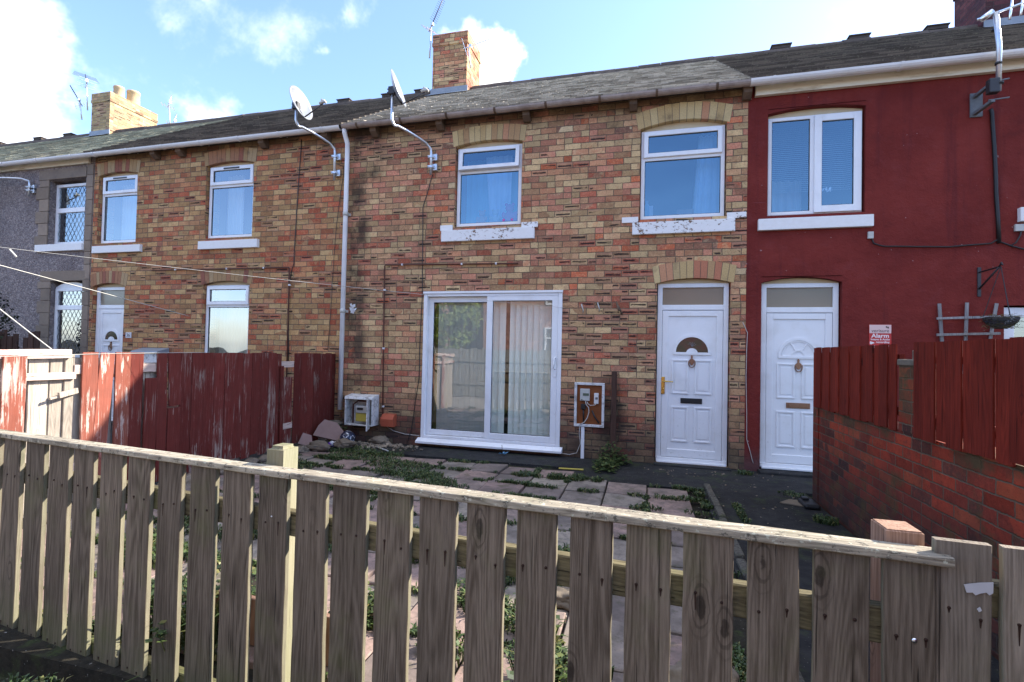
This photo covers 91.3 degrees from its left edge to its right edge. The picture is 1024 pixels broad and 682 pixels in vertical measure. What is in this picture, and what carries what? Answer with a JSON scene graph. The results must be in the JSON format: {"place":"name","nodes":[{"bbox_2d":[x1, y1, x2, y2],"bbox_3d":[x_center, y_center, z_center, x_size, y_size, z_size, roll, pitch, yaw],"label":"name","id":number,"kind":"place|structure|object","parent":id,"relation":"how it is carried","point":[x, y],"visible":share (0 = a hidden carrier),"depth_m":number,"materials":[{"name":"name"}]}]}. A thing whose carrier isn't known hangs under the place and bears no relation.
{"place":"outdoors","nodes":[
{"label":"outdoors","id":0,"kind":"place"},
{"bbox_2d":[0,677,18,681],"bbox_3d":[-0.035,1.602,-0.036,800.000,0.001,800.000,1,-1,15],"label":"ground","id":1,"kind":"structure","parent":0,"point":[4,679],"depth_m":2.37,"materials":[{"name":"soil"}]},
{"bbox_2d":[0,85,243,403],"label":"terraced house","id":2,"kind":"structure","parent":1,"relation":"on","point":[54,214],"depth_m":9.79,"materials":[{"name":"grey concrete"}]},
{"bbox_2d":[0,177,36,196],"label":"satellite dish","id":3,"kind":"object","parent":2,"relation":"attached to","point":[31,189],"visible":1,"depth_m":9.68,"materials":[{"name":"grey metal"}]},
{"bbox_2d":[34,183,85,251],"bbox_3d":[-8.544,-2.369,9.737,1.220,1.335,0.495,1,-1,15],"label":"window","id":4,"kind":"structure","parent":2,"relation":"in","point":[58,246],"depth_m":9.69,"materials":[{"name":"white plastic"}]},
{"bbox_2d":[53,282,82,357],"bbox_3d":[-8.407,-0.407,9.554,0.840,1.440,0.060,1,-1,15],"label":"window","id":5,"kind":"structure","parent":2,"relation":"in","point":[64,287],"depth_m":9.60,"materials":[{"name":"white plastic"}]},
{"bbox_2d":[70,85,84,119],"bbox_3d":[-11.989,-6.570,13.839,0.410,0.901,0.360,2,-2,-35],"label":"television aerial","id":6,"kind":"object","parent":2,"relation":"attached to","point":[79,101],"visible":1,"depth_m":13.82,"materials":[{"name":"metal"}]},
{"bbox_2d":[73,71,97,109],"bbox_3d":[-11.867,-6.956,13.931,0.350,1.080,0.599,0,-2,41],"label":"television aerial","id":7,"kind":"object","parent":2,"relation":"attached to","point":[86,80],"visible":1,"depth_m":13.92,"materials":[{"name":"metal"}]},
{"bbox_2d":[161,96,174,122],"bbox_3d":[-9.403,-6.251,13.660,0.314,0.966,0.280,2,-1,-25],"label":"television aerial","id":8,"kind":"object","parent":2,"relation":"attached to","point":[169,103],"visible":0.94,"depth_m":13.65,"materials":[{"name":"metal"}]},
{"bbox_2d":[81,88,432,439],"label":"terraced house","id":9,"kind":"structure","parent":1,"relation":"on","point":[223,194],"depth_m":8.71,"materials":[{"name":"red brick"}]},
{"bbox_2d":[95,284,124,420],"bbox_3d":[-7.430,0.201,9.254,0.750,2.525,0.120,1,-1,15],"label":"door","id":10,"kind":"structure","parent":9,"relation":"in","point":[110,309],"depth_m":9.29,"materials":[{"name":"white plastic"}]},
{"bbox_2d":[91,173,141,253],"bbox_3d":[-7.160,-2.361,9.358,1.150,1.502,0.471,1,-1,15],"label":"window","id":11,"kind":"structure","parent":9,"relation":"in","point":[129,192],"depth_m":9.36,"materials":[{"name":"white plastic"}]},
{"bbox_2d":[125,332,131,337],"bbox_3d":[-6.930,-0.106,9.037,0.130,0.100,0.016,1,-1,15],"label":"house number plate","id":12,"kind":"object","parent":9,"relation":"attached to","point":[128,334],"visible":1,"depth_m":9.03,"materials":[{"name":"grey plastic"}]},
{"bbox_2d":[131,348,168,362],"bbox_3d":[-6.351,0.431,8.756,0.590,0.620,0.229,1,-1,15],"label":"meter box","id":13,"kind":"object","parent":9,"relation":"attached to","point":[149,355],"visible":0.18,"depth_m":8.67,"materials":[{"name":"white plastic"}]},
{"bbox_2d":[151,267,290,376],"bbox_3d":[-5.037,-0.169,8.522,2.911,2.166,0.035,1,-1,15],"label":"conduit","id":14,"kind":"object","parent":9,"relation":"attached to","point":[289,284],"visible":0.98,"depth_m":8.22,"materials":[{"name":"brown plastic"}]},
{"bbox_2d":[205,282,249,352],"bbox_3d":[-4.824,-0.240,8.637,1.200,1.562,0.402,1,-1,15],"label":"window","id":15,"kind":"structure","parent":9,"relation":"in","point":[233,332],"depth_m":8.80,"materials":[{"name":"white plastic"}]},
{"bbox_2d":[198,162,258,249],"bbox_3d":[-4.758,-2.319,8.713,1.225,1.509,0.470,1,-1,15],"label":"window","id":16,"kind":"structure","parent":9,"relation":"in","point":[236,185],"depth_m":8.69,"materials":[{"name":"white plastic"}]},
{"bbox_2d":[288,139,301,360],"bbox_3d":[-3.565,-1.482,8.171,0.168,3.640,0.012,1,-1,15],"label":"cable","id":17,"kind":"object","parent":9,"relation":"attached to","point":[295,235],"visible":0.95,"depth_m":8.17,"materials":[{"name":"black plastic"}]},
{"bbox_2d":[289,85,341,180],"bbox_3d":[-3.017,-3.180,7.635,0.592,1.235,0.802,1,-1,2],"label":"satellite dish","id":18,"kind":"object","parent":9,"relation":"attached to","point":[301,104],"visible":1,"depth_m":7.57,"materials":[{"name":"grey metal"}]},
{"bbox_2d":[328,164,343,342],"bbox_3d":[-2.805,-1.339,7.964,0.202,2.979,0.008,1,-1,15],"label":"cable","id":19,"kind":"object","parent":9,"relation":"attached to","point":[334,249],"visible":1,"depth_m":7.97,"materials":[{"name":"black plastic"}]},
{"bbox_2d":[341,30,752,470],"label":"terraced house","id":20,"kind":"structure","parent":1,"relation":"on","point":[579,170],"depth_m":7.16,"materials":[{"name":"red brick"}]},
{"bbox_2d":[1,247,561,307],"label":"washing line","id":21,"kind":"object","parent":20,"relation":"attached to","point":[255,276],"visible":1,"depth_m":4.94,"materials":[{"name":"white plastic"}]},
{"bbox_2d":[0,265,187,315],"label":"washing line","id":22,"kind":"object","parent":21,"relation":"attached to","point":[87,288],"visible":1,"depth_m":5.43,"materials":[{"name":"white plastic"}]},
{"bbox_2d":[349,303,355,313],"bbox_3d":[-2.151,-0.441,6.781,0.128,0.137,0.035,1,-1,15],"label":"cloth scrap","id":23,"kind":"object","parent":21,"relation":"hanging from","point":[352,309],"visible":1,"depth_m":6.78,"materials":[{"name":"white fabric"}]},
{"bbox_2d":[337,128,350,409],"bbox_3d":[-2.647,-1.123,7.821,0.110,4.386,0.204,1,-1,15],"label":"downpipe","id":24,"kind":"object","parent":20,"relation":"attached to","point":[343,310],"visible":1,"depth_m":7.82,"materials":[{"name":"white plastic"}]},
{"bbox_2d":[344,393,378,430],"bbox_3d":[-2.319,1.073,7.581,0.495,0.510,0.377,1,-1,15],"label":"gas meter box","id":25,"kind":"object","parent":20,"relation":"attached to","point":[361,409],"visible":1,"depth_m":7.63,"materials":[{"name":"white plastic"}]},
{"bbox_2d":[366,398,369,430],"bbox_3d":[-2.147,1.097,7.462,0.014,0.465,0.251,1,-1,-6],"label":"door","id":26,"kind":"structure","parent":25,"relation":"in","point":[368,400],"depth_m":7.42,"materials":[{"name":"white plastic"}]},
{"bbox_2d":[380,413,396,426],"bbox_3d":[-1.893,1.200,7.597,0.245,0.185,0.119,1,-1,15],"label":"red cable box","id":27,"kind":"object","parent":20,"relation":"attached to","point":[388,420],"visible":1,"depth_m":7.55,"materials":[{"name":"plastic"}]},
{"bbox_2d":[387,69,437,174],"bbox_3d":[-1.354,-3.155,7.165,0.897,1.295,0.492,2,-2,-39],"label":"satellite dish","id":28,"kind":"object","parent":20,"relation":"attached to","point":[394,89],"visible":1,"depth_m":7.12,"materials":[{"name":"grey metal"}]},
{"bbox_2d":[407,174,432,442],"bbox_3d":[-1.385,-0.491,7.558,0.306,4.070,0.026,1,-1,12],"label":"cable","id":29,"kind":"object","parent":20,"relation":"attached to","point":[421,305],"visible":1,"depth_m":7.55,"materials":[{"name":"black plastic"}]},
{"bbox_2d":[422,0,444,57],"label":"television aerial","id":30,"kind":"object","parent":20,"relation":"attached to","point":[430,30],"visible":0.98,"depth_m":11.23,"materials":[{"name":"metal"}]},
{"bbox_2d":[382,262,517,413],"bbox_3d":[-0.967,-0.006,7.427,2.136,2.329,0.035,1,-1,15],"label":"conduit","id":31,"kind":"object","parent":20,"relation":"attached to","point":[383,347],"visible":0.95,"depth_m":7.67,"materials":[{"name":"brown plastic"}]},
{"bbox_2d":[462,35,493,68],"bbox_3d":[-0.745,-6.276,10.870,0.688,0.633,0.280,1,-1,6],"label":"television aerial","id":32,"kind":"object","parent":20,"relation":"attached to","point":[470,46],"visible":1,"depth_m":10.89,"materials":[{"name":"metal"}]},
{"bbox_2d":[476,210,486,222],"bbox_3d":[-0.457,-1.863,7.528,0.173,0.235,0.140,1,-1,15],"label":"soft toy","id":33,"kind":"object","parent":20,"relation":"on","point":[481,219],"visible":0.9,"depth_m":7.51,"materials":[{"name":"white"}]},
{"bbox_2d":[440,142,537,241],"bbox_3d":[-0.289,-2.208,7.525,1.495,1.490,0.491,1,-1,15],"label":"window","id":34,"kind":"structure","parent":20,"relation":"in","point":[493,182],"depth_m":7.49,"materials":[{"name":"white plastic"}]},
{"bbox_2d":[415,290,562,453],"bbox_3d":[-0.313,0.403,7.329,2.185,2.260,0.354,1,-1,15],"label":"patio door","id":35,"kind":"structure","parent":20,"relation":"in","point":[464,340],"depth_m":7.36,"materials":[{"name":"white plastic"}]},
{"bbox_2d":[489,209,500,221],"bbox_3d":[-0.254,-1.859,7.473,0.173,0.235,0.140,1,-1,15],"label":"soft toy","id":36,"kind":"object","parent":20,"relation":"on","point":[495,217],"visible":0.94,"depth_m":7.46,"materials":[{"name":"white"}]},
{"bbox_2d":[502,203,516,221],"bbox_3d":[-0.040,-1.896,7.419,0.234,0.317,0.171,1,-1,15],"label":"soft toy","id":37,"kind":"object","parent":20,"relation":"on","point":[509,215],"visible":0.95,"depth_m":7.39,"materials":[{"name":"pink"}]},
{"bbox_2d":[561,426,580,454],"bbox_3d":[0.810,1.359,6.895,0.275,0.426,0.020,1,-1,15],"label":"cable","id":38,"kind":"object","parent":20,"relation":"attached to","point":[579,445],"visible":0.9,"depth_m":6.87,"materials":[{"name":"grey plastic"}]},
{"bbox_2d":[581,427,584,458],"bbox_3d":[0.969,1.398,6.870,0.045,0.443,0.034,1,-1,15],"label":"conduit","id":39,"kind":"object","parent":20,"relation":"attached to","point":[582,442],"visible":0.98,"depth_m":6.85,"materials":[{"name":"white plastic"}]},
{"bbox_2d":[574,382,604,427],"bbox_3d":[1.057,0.873,6.850,0.410,0.605,0.056,1,-1,15],"label":"electric meter cupboard","id":40,"kind":"object","parent":20,"relation":"attached to","point":[589,401],"visible":1,"depth_m":6.85,"materials":[{"name":"white plastic"}]},
{"bbox_2d":[616,301,622,314],"bbox_3d":[1.449,-0.449,6.766,0.103,0.189,0.096,1,-1,15],"label":"wall hook","id":41,"kind":"object","parent":20,"relation":"attached to","point":[618,308],"depth_m":6.75,"materials":[{"name":"metal"}]},
{"bbox_2d":[645,201,648,215],"bbox_3d":[1.871,-1.821,6.945,0.077,0.240,0.077,1,-1,15],"label":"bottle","id":42,"kind":"object","parent":20,"relation":"on","point":[646,209],"visible":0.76,"depth_m":6.91,"materials":[{"name":"blue plastic"}]},
{"bbox_2d":[649,206,652,215],"bbox_3d":[1.930,-1.784,6.933,0.050,0.170,0.050,1,-1,15],"label":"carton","id":43,"kind":"object","parent":20,"relation":"on","point":[650,210],"visible":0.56,"depth_m":6.91,"materials":[{"name":"blue plastic"}]},
{"bbox_2d":[622,122,745,235],"bbox_3d":[2.302,-2.182,6.773,1.560,1.530,0.381,1,-1,15],"label":"window","id":44,"kind":"structure","parent":20,"relation":"in","point":[710,154],"depth_m":6.72,"materials":[{"name":"white plastic"}]},
{"bbox_2d":[655,279,728,466],"bbox_3d":[2.376,0.398,6.615,0.891,2.443,0.135,1,-1,15],"label":"door","id":45,"kind":"structure","parent":20,"relation":"in","point":[692,388],"depth_m":6.62,"materials":[{"name":"white plastic"}]},
{"bbox_2d":[713,0,1023,477],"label":"terraced house","id":46,"kind":"structure","parent":1,"relation":"on","point":[887,139],"depth_m":6.11,"materials":[{"name":"red paint"}]},
{"bbox_2d":[743,323,752,461],"bbox_3d":[2.997,0.651,6.350,0.149,1.784,0.016,1,-1,15],"label":"cable","id":47,"kind":"object","parent":46,"relation":"attached to","point":[746,393],"visible":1,"depth_m":6.35,"materials":[{"name":"grey plastic"}]},
{"bbox_2d":[760,278,838,471],"bbox_3d":[3.604,0.411,6.293,0.877,2.415,0.120,1,-1,15],"label":"door","id":48,"kind":"structure","parent":46,"relation":"in","point":[799,316],"depth_m":6.32,"materials":[{"name":"white plastic"}]},
{"bbox_2d":[758,108,873,230],"bbox_3d":[3.816,-2.159,6.428,1.270,1.549,0.500,1,-1,15],"label":"window","id":49,"kind":"structure","parent":46,"relation":"in","point":[783,198],"depth_m":6.28,"materials":[{"name":"white plastic"}]},
{"bbox_2d":[867,231,873,238],"bbox_3d":[4.335,-1.279,6.047,0.060,0.085,0.030,1,-1,15],"label":"junction box","id":50,"kind":"object","parent":46,"relation":"attached to","point":[870,235],"visible":1,"depth_m":6.03,"materials":[{"name":"grey plastic"}]},
{"bbox_2d":[869,325,890,344],"bbox_3d":[4.416,-0.053,6.000,0.232,0.287,0.011,1,-1,15],"label":"alarm sign","id":51,"kind":"object","parent":46,"relation":"attached to","point":[879,334],"visible":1,"depth_m":6.00,"materials":[{"name":"red plastic"}]},
{"bbox_2d":[871,238,997,247],"bbox_3d":[4.946,-1.176,5.878,1.288,0.168,0.018,1,-1,15],"label":"cable","id":52,"kind":"object","parent":46,"relation":"attached to","point":[936,246],"visible":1,"depth_m":5.85,"materials":[{"name":"black plastic"}]},
{"bbox_2d":[936,303,1000,341],"bbox_3d":[5.227,-0.032,5.741,0.611,0.824,0.046,1,-1,15],"label":"trellis","id":53,"kind":"object","parent":46,"relation":"attached to","point":[966,317],"visible":0.54,"depth_m":5.75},
{"bbox_2d":[977,262,1003,296],"bbox_3d":[5.330,-0.685,5.575,0.036,0.340,0.392,1,-1,15],"label":"basket bracket","id":54,"kind":"object","parent":46,"relation":"attached to","point":[979,285],"visible":1,"depth_m":5.75,"materials":[{"name":"metal"}]},
{"bbox_2d":[976,266,1023,329],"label":"hanging basket","id":55,"kind":"object","parent":54,"relation":"hanging from","point":[1001,322],"visible":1,"depth_m":5.35,"materials":[{"name":"metal"}]},
{"bbox_2d":[989,108,1000,243],"bbox_3d":[5.542,-1.898,5.738,0.116,1.563,0.039,1,-1,15],"label":"cable","id":56,"kind":"object","parent":46,"relation":"attached to","point":[995,175],"visible":1,"depth_m":5.73,"materials":[{"name":"black plastic"}]},
{"bbox_2d":[970,0,1023,117],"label":"television aerial","id":57,"kind":"object","parent":46,"relation":"attached to","point":[993,86],"visible":1,"depth_m":5.48,"materials":[{"name":"metal"}]},
{"bbox_2d":[1001,241,1023,249],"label":"cable","id":58,"kind":"object","parent":46,"relation":"attached to","point":[1012,245],"visible":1,"depth_m":5.67,"materials":[{"name":"black plastic"}]},
{"bbox_2d":[1004,307,1023,338],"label":"window","id":59,"kind":"structure","parent":46,"relation":"in","point":[1009,332],"depth_m":5.71,"materials":[{"name":"white plastic"}]},
{"bbox_2d":[1014,224,1023,231],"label":"electrical box","id":60,"kind":"object","parent":46,"relation":"attached to","point":[1018,227],"visible":1,"depth_m":5.66,"materials":[{"name":"white plastic"}]},
{"bbox_2d":[1017,207,1023,221],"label":"window","id":61,"kind":"structure","parent":46,"relation":"in","point":[1020,211],"depth_m":5.64,"materials":[{"name":"white plastic"}]},
{"bbox_2d":[96,498,99,508],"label":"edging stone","id":62,"kind":"object","parent":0,"point":[98,504],"visible":0.06,"depth_m":4.30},
{"bbox_2d":[24,420,321,484],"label":"neighbour yard","id":63,"kind":"structure","parent":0,"point":[253,456],"depth_m":6.82,"materials":[{"name":"concrete"}]},
{"bbox_2d":[0,293,19,348],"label":"evergreen bush","id":64,"kind":"object","parent":63,"relation":"on","point":[5,316],"visible":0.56,"depth_m":8.68,"materials":[{"name":"green plant"}]},
{"bbox_2d":[0,330,40,428],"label":"board fence","id":65,"kind":"object","parent":63,"relation":"on","point":[12,342],"visible":0.24,"depth_m":8.40,"materials":[{"name":"wood"}]},
{"bbox_2d":[19,451,742,681],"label":"paving","id":66,"kind":"structure","parent":0,"point":[616,496],"depth_m":4.16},
{"bbox_2d":[215,589,329,665],"bbox_3d":[-1.100,1.342,2.348,0.802,0.224,0.031,1,-1,19],"label":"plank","id":67,"kind":"object","parent":66,"relation":"on","point":[252,622],"visible":0.06,"depth_m":2.38,"materials":[{"name":"brown wood"}]},
{"bbox_2d":[307,440,331,451],"bbox_3d":[-2.699,1.477,7.021,0.400,0.165,0.222,1,-1,15],"label":"stone","id":68,"kind":"object","parent":66,"relation":"on","point":[318,445],"visible":0.98,"depth_m":6.94,"materials":[{"name":"grey stone"}]},
{"bbox_2d":[556,586,568,610],"bbox_3d":[0.295,1.473,2.879,0.318,0.102,0.187,1,-1,15],"label":"stone","id":69,"kind":"object","parent":66,"relation":"on","point":[562,601],"visible":0.19,"depth_m":2.82,"materials":[{"name":"beige stone"}]},
{"bbox_2d":[0,0,953,143],"label":"sky","id":70,"kind":"structure","parent":0,"point":[214,58],"materials":[{"name":"blue"}]},
{"bbox_2d":[0,450,994,681],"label":"yard soil","id":71,"kind":"structure","parent":0,"point":[22,654],"depth_m":2.35,"materials":[{"name":"brown soil"}]},
{"bbox_2d":[145,620,168,651],"bbox_3d":[-1.515,1.348,2.139,0.103,0.302,0.114,1,-1,-8],"label":"leafy weed","id":72,"kind":"object","parent":71,"relation":"on","point":[159,633],"visible":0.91,"depth_m":2.13,"materials":[{"name":"green plant"}]},
{"bbox_2d":[0,349,335,513],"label":"board fence","id":73,"kind":"object","parent":71,"relation":"on","point":[235,406],"visible":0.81,"depth_m":5.18,"materials":[{"name":"red wood"}]},
{"bbox_2d":[0,309,51,348],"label":"washing line","id":74,"kind":"object","parent":73,"relation":"attached to","point":[25,329],"visible":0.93,"depth_m":4.09,"materials":[{"name":"white plastic"}]},
{"bbox_2d":[0,352,205,356],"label":"washing line","id":75,"kind":"object","parent":73,"relation":"attached to","point":[108,353],"visible":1,"depth_m":4.59,"materials":[{"name":"white plastic"}]},
{"bbox_2d":[186,473,190,484],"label":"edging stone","id":76,"kind":"object","parent":71,"relation":"on","point":[188,478],"visible":0.09,"depth_m":5.13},
{"bbox_2d":[243,457,258,462],"bbox_3d":[-3.163,1.485,6.042,0.183,0.142,0.258,1,-1,15],"label":"edging stone","id":77,"kind":"object","parent":71,"relation":"on","point":[253,460],"visible":0.42,"depth_m":6.03,"materials":[{"name":"grey stone"}]},
{"bbox_2d":[258,454,266,462],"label":"edging stone","id":78,"kind":"object","parent":71,"relation":"on","point":[262,458],"visible":0.41,"depth_m":6.15,"materials":[{"name":"grey stone"}]},
{"bbox_2d":[297,445,309,452],"bbox_3d":[-2.907,1.510,6.902,0.168,0.150,0.268,1,-1,15],"label":"edging stone","id":79,"kind":"object","parent":71,"relation":"on","point":[302,449],"visible":0.52,"depth_m":6.85,"materials":[{"name":"grey stone"}]},
{"bbox_2d":[330,420,343,425],"bbox_3d":[-2.719,1.262,7.685,0.283,0.105,0.229,1,-1,15],"label":"stone","id":80,"kind":"object","parent":71,"relation":"on","point":[339,422],"visible":0.45,"depth_m":7.65,"materials":[{"name":"grey stone"}]},
{"bbox_2d":[0,429,954,681],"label":"picket fence","id":81,"kind":"object","parent":71,"relation":"on","point":[849,606],"visible":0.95,"depth_m":1.76,"materials":[{"name":"brown wood"}]},
{"bbox_2d":[931,536,1023,681],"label":"garden gate","id":82,"kind":"structure","parent":81,"relation":"attached to","point":[973,598],"depth_m":1.23,"materials":[{"name":"brown wood"}]},
{"bbox_2d":[669,660,739,681],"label":"stone","id":83,"kind":"object","parent":71,"relation":"on","point":[675,672],"visible":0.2,"depth_m":2.06,"materials":[{"name":"grey stone"}]},
{"bbox_2d":[704,483,804,681],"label":"path edging","id":84,"kind":"object","parent":71,"relation":"on","point":[739,556],"visible":0.36,"depth_m":3.73,"materials":[{"name":"grey concrete"}]},
{"bbox_2d":[812,359,1023,660],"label":"garden wall","id":85,"kind":"structure","parent":71,"relation":"on","point":[864,473],"depth_m":3.31,"materials":[{"name":"red brick"}]},
{"bbox_2d":[814,344,905,429],"bbox_3d":[2.918,0.350,4.324,0.064,0.612,1.780,1,-1,15],"label":"board fence","id":86,"kind":"object","parent":85,"relation":"on","point":[859,374],"visible":0.98,"depth_m":4.05,"materials":[{"name":"red wood"}]},
{"bbox_2d":[913,337,1023,466],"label":"board fence","id":87,"kind":"object","parent":85,"relation":"on","point":[957,390],"visible":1,"depth_m":2.66,"materials":[{"name":"red wood"}]},
{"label":"edging stone","id":88,"kind":"object","parent":71,"relation":"on","visible":0},
{"bbox_2d":[298,433,311,444],"bbox_3d":[-2.914,1.403,7.080,0.207,0.212,0.091,1,-1,-10],"label":"broken slab","id":89,"kind":"object","parent":88,"relation":"on","point":[305,439],"depth_m":7.06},
{"bbox_2d":[329,441,998,681],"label":"concrete path","id":90,"kind":"structure","parent":0,"point":[769,497],"depth_m":5.59,"materials":[{"name":"grey concrete"}]},
{"bbox_2d":[333,438,356,448],"bbox_3d":[-2.384,1.468,7.150,0.359,0.152,0.180,1,-1,15],"label":"stone","id":91,"kind":"object","parent":90,"relation":"on","point":[342,443],"visible":0.97,"depth_m":7.09,"materials":[{"name":"grey stone"}]},
{"bbox_2d":[340,431,355,440],"bbox_3d":[-2.418,1.431,7.359,0.224,0.224,0.224,1,-1,15],"label":"football","id":92,"kind":"object","parent":90,"relation":"on","point":[349,435],"visible":0.59,"depth_m":7.29,"materials":[{"name":"leather"}]},
{"bbox_2d":[367,435,390,444],"bbox_3d":[-1.998,1.515,7.523,0.301,0.180,0.264,2,-1,-29],"label":"stone","id":93,"kind":"object","parent":90,"relation":"on","point":[379,439],"visible":0.81,"depth_m":7.47,"materials":[{"name":"grey stone"}]},
{"bbox_2d":[2,444,838,681],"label":"weeds","id":94,"kind":"object","parent":90,"relation":"on","point":[561,656],"visible":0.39,"depth_m":4.42,"materials":[{"name":"green plant"}]},
{"bbox_2d":[334,441,800,523],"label":"gravel","id":95,"kind":"structure","parent":90,"relation":"on","point":[372,445],"depth_m":7.29,"materials":[{"name":"grey gravel"}]},
{"bbox_2d":[313,419,343,440],"bbox_3d":[-2.702,1.324,7.394,0.426,0.316,0.177,1,-1,-7],"label":"broken slab","id":96,"kind":"object","parent":95,"relation":"on","point":[330,430],"depth_m":7.37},
{"bbox_2d":[559,467,582,469],"bbox_3d":[0.728,1.577,6.165,0.302,0.012,0.036,1,-1,9],"label":"timber strip","id":97,"kind":"object","parent":90,"relation":"on","point":[570,468],"visible":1,"depth_m":6.16,"materials":[{"name":"yellow paint"}]},
{"bbox_2d":[591,441,632,472],"bbox_3d":[1.264,1.456,6.321,0.521,0.303,0.831,1,-1,15],"label":"leafy weed","id":98,"kind":"object","parent":90,"relation":"on","point":[614,460],"visible":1,"depth_m":6.39,"materials":[{"name":"green plant"}]},
{"bbox_2d":[610,372,616,456],"bbox_3d":[1.367,1.030,6.737,0.073,1.231,0.075,1,-1,15],"label":"wooden stake","id":99,"kind":"object","parent":90,"relation":"on","point":[613,407],"visible":0.82,"depth_m":6.72,"materials":[{"name":"brown wood"}]},
{"bbox_2d":[780,499,802,506],"bbox_3d":[2.807,1.599,4.961,0.241,0.009,0.215,0,-2,35],"label":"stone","id":100,"kind":"object","parent":90,"relation":"on","point":[792,502],"visible":0.57,"depth_m":4.93,"materials":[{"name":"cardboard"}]},
{"bbox_2d":[798,496,820,509],"bbox_3d":[2.882,1.569,4.854,0.140,0.075,0.250,1,-1,15],"label":"black bag","id":101,"kind":"object","parent":90,"relation":"on","point":[805,502],"visible":1,"depth_m":4.79,"materials":[{"name":"black plastic"}]}
]}

